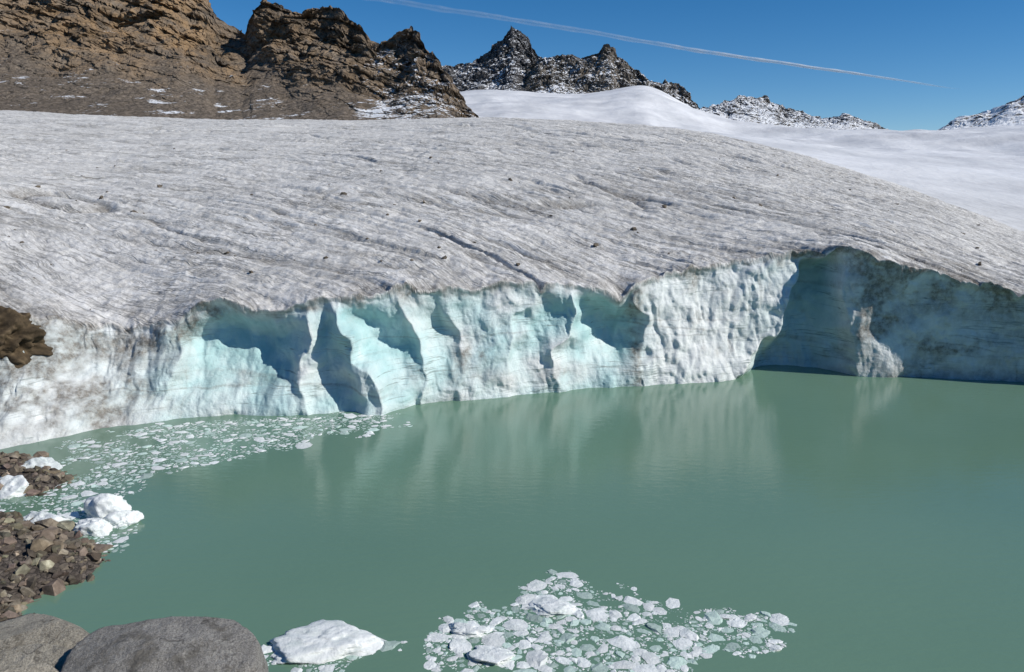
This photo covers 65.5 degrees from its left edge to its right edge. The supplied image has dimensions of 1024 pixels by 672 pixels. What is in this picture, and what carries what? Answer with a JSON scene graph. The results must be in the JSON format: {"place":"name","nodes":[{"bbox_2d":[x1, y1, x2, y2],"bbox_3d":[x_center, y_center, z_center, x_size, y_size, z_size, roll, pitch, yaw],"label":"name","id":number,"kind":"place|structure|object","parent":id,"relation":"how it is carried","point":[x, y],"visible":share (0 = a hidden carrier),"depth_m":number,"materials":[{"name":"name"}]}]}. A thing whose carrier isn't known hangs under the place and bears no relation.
{"place":"outdoors","nodes":[
{"label":"outdoors","id":0,"kind":"place"},
{"bbox_2d":[0,454,102,621],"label":"shore","id":1,"kind":"structure","parent":0,"point":[21,548],"depth_m":24.84,"materials":[{"name":"brown stone"}]},
{"bbox_2d":[0,662,58,671],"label":"rock slab","id":2,"kind":"object","parent":1,"relation":"on","point":[41,667],"visible":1,"depth_m":10.39,"materials":[{"name":"grey stone"}]},
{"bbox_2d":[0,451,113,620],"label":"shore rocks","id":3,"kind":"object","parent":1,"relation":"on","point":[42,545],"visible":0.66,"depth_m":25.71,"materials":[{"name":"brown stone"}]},
{"bbox_2d":[0,613,89,650],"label":"rock slab","id":4,"kind":"object","parent":3,"relation":"on","point":[30,628],"visible":0.36,"depth_m":11.60,"materials":[{"name":"grey stone"}]},
{"bbox_2d":[0,644,70,671],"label":"rock slab","id":5,"kind":"object","parent":4,"relation":"on","point":[55,656],"visible":0.54,"depth_m":10.95,"materials":[{"name":"grey stone"}]},
{"bbox_2d":[60,616,268,671],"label":"boulder","id":6,"kind":"object","parent":1,"relation":"on","point":[187,644],"visible":1,"depth_m":10.67,"materials":[{"name":"stone"}]},
{"bbox_2d":[0,0,478,119],"bbox_3d":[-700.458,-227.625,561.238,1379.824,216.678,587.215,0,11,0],"label":"rocky mountain","id":7,"kind":"structure","parent":0,"point":[192,59],"depth_m":451.34,"materials":[{"name":"brown stone"}]},
{"bbox_2d":[442,26,541,91],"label":"snowy peak","id":8,"kind":"structure","parent":0,"point":[508,60],"depth_m":1360.22,"materials":[{"name":"grey stone"}]},
{"bbox_2d":[0,110,1023,448],"bbox_3d":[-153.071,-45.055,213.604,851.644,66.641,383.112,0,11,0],"label":"glacier","id":9,"kind":"object","parent":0,"point":[704,276],"visible":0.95,"depth_m":51.95,"materials":[{"name":"white ice"}]},
{"bbox_2d":[0,306,52,368],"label":"dark rock outcrop","id":10,"kind":"object","parent":9,"relation":"on","point":[20,333],"visible":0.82,"depth_m":40.52,"materials":[{"name":"brown stone"}]},
{"bbox_2d":[4,148,981,309],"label":"glacier debris","id":11,"kind":"object","parent":9,"relation":"on","point":[439,247],"visible":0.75,"depth_m":66.73,"materials":[{"name":"grey stone"}]},
{"bbox_2d":[0,365,1023,671],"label":"lake","id":12,"kind":"structure","parent":0,"point":[844,523],"depth_m":29.19,"materials":[{"name":"liquid"}]},
{"bbox_2d":[0,475,28,498],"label":"ice floe","id":13,"kind":"object","parent":12,"relation":"on","point":[13,486],"visible":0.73,"depth_m":31.57,"materials":[{"name":"white ice"}]},
{"bbox_2d":[22,457,62,469],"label":"ice floe","id":14,"kind":"object","parent":12,"relation":"on","point":[41,462],"visible":0.37,"depth_m":33.63,"materials":[{"name":"white ice"}]},
{"bbox_2d":[23,511,70,524],"bbox_3d":[-17.062,6.775,28.853,2.167,0.855,1.004,0,11,0],"label":"ice floe","id":15,"kind":"object","parent":12,"relation":"on","point":[38,516],"visible":0.47,"depth_m":28.69,"materials":[{"name":"white ice"}]},
{"bbox_2d":[73,518,112,536],"bbox_3d":[-14.744,6.859,28.237,1.533,0.759,0.983,2,11,12],"label":"ice floe","id":16,"kind":"object","parent":12,"relation":"on","point":[95,527],"visible":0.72,"depth_m":27.93,"materials":[{"name":"white ice"}]},
{"bbox_2d":[83,493,131,518],"bbox_3d":[-14.996,6.502,29.488,1.643,1.524,1.278,0,11,0],"label":"ice floe","id":17,"kind":"object","parent":12,"relation":"on","point":[102,505],"visible":0.56,"depth_m":29.05,"materials":[{"name":"white ice"}]},
{"bbox_2d":[104,510,143,527],"bbox_3d":[-14.028,6.692,28.854,1.266,0.740,0.910,0,11,0],"label":"ice floe","id":18,"kind":"object","parent":12,"relation":"on","point":[119,519],"visible":0.9,"depth_m":28.69,"materials":[{"name":"white ice"}]},
{"bbox_2d":[0,411,409,552],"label":"floating ice","id":19,"kind":"structure","parent":12,"relation":"on","point":[86,486],"depth_m":36.67,"materials":[{"name":"white ice"}]},
{"bbox_2d":[271,654,294,663],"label":"ice floe","id":20,"kind":"object","parent":12,"relation":"on","point":[279,659],"visible":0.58,"depth_m":20.42,"materials":[{"name":"white ice"}]},
{"bbox_2d":[269,619,384,663],"bbox_3d":[-4.859,8.233,21.216,3.278,0.581,1.888,0,11,0],"label":"ice floe","id":21,"kind":"object","parent":12,"relation":"on","point":[320,641],"visible":0.99,"depth_m":20.99,"materials":[{"name":"white ice"}]},
{"bbox_2d":[262,637,405,671],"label":"floating ice","id":22,"kind":"structure","parent":12,"relation":"on","point":[396,643],"depth_m":20.37,"materials":[{"name":"white ice"}]},
{"bbox_2d":[448,622,487,637],"bbox_3d":[-1.238,8.107,21.848,1.189,0.354,0.596,3,11,14],"label":"ice floe","id":23,"kind":"object","parent":12,"relation":"on","point":[469,630],"visible":0.95,"depth_m":21.71,"materials":[{"name":"white ice"}]},
{"bbox_2d":[468,645,514,664],"bbox_3d":[-0.496,8.342,20.677,1.304,0.301,0.943,0,11,0],"label":"ice floe","id":24,"kind":"object","parent":12,"relation":"on","point":[490,654],"visible":1,"depth_m":20.57,"materials":[{"name":"white ice"}]},
{"bbox_2d":[528,597,580,615],"bbox_3d":[1.295,7.860,23.094,1.638,0.286,1.003,0,11,0],"label":"ice floe","id":25,"kind":"object","parent":12,"relation":"on","point":[548,606],"visible":1,"depth_m":22.91,"materials":[{"name":"white ice"}]},
{"bbox_2d":[421,567,797,671],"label":"floating ice","id":26,"kind":"structure","parent":12,"relation":"on","point":[756,636],"depth_m":21.58,"materials":[{"name":"white ice"}]},
{"bbox_2d":[523,44,699,108],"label":"rocky ridge","id":27,"kind":"structure","parent":0,"point":[605,68],"depth_m":1247.55,"materials":[{"name":"grey stone"}]},
{"bbox_2d":[209,0,1023,130],"label":"sky","id":28,"kind":"structure","parent":0,"point":[917,64],"materials":[{"name":"blue"}]},
{"bbox_2d":[460,85,1023,230],"bbox_3d":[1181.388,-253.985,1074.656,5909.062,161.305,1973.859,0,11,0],"label":"snowfield","id":29,"kind":"structure","parent":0,"point":[979,170],"depth_m":669.89,"materials":[{"name":"white snow"}]},
{"bbox_2d":[697,95,888,129],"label":"rock outcrop","id":30,"kind":"object","parent":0,"point":[763,110],"visible":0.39,"depth_m":1097.04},
{"bbox_2d":[938,96,1023,129],"bbox_3d":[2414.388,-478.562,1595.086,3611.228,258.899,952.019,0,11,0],"label":"snowy mountain","id":31,"kind":"structure","parent":0,"point":[1010,113],"depth_m":1538.60,"materials":[{"name":"white snow"}]}
]}

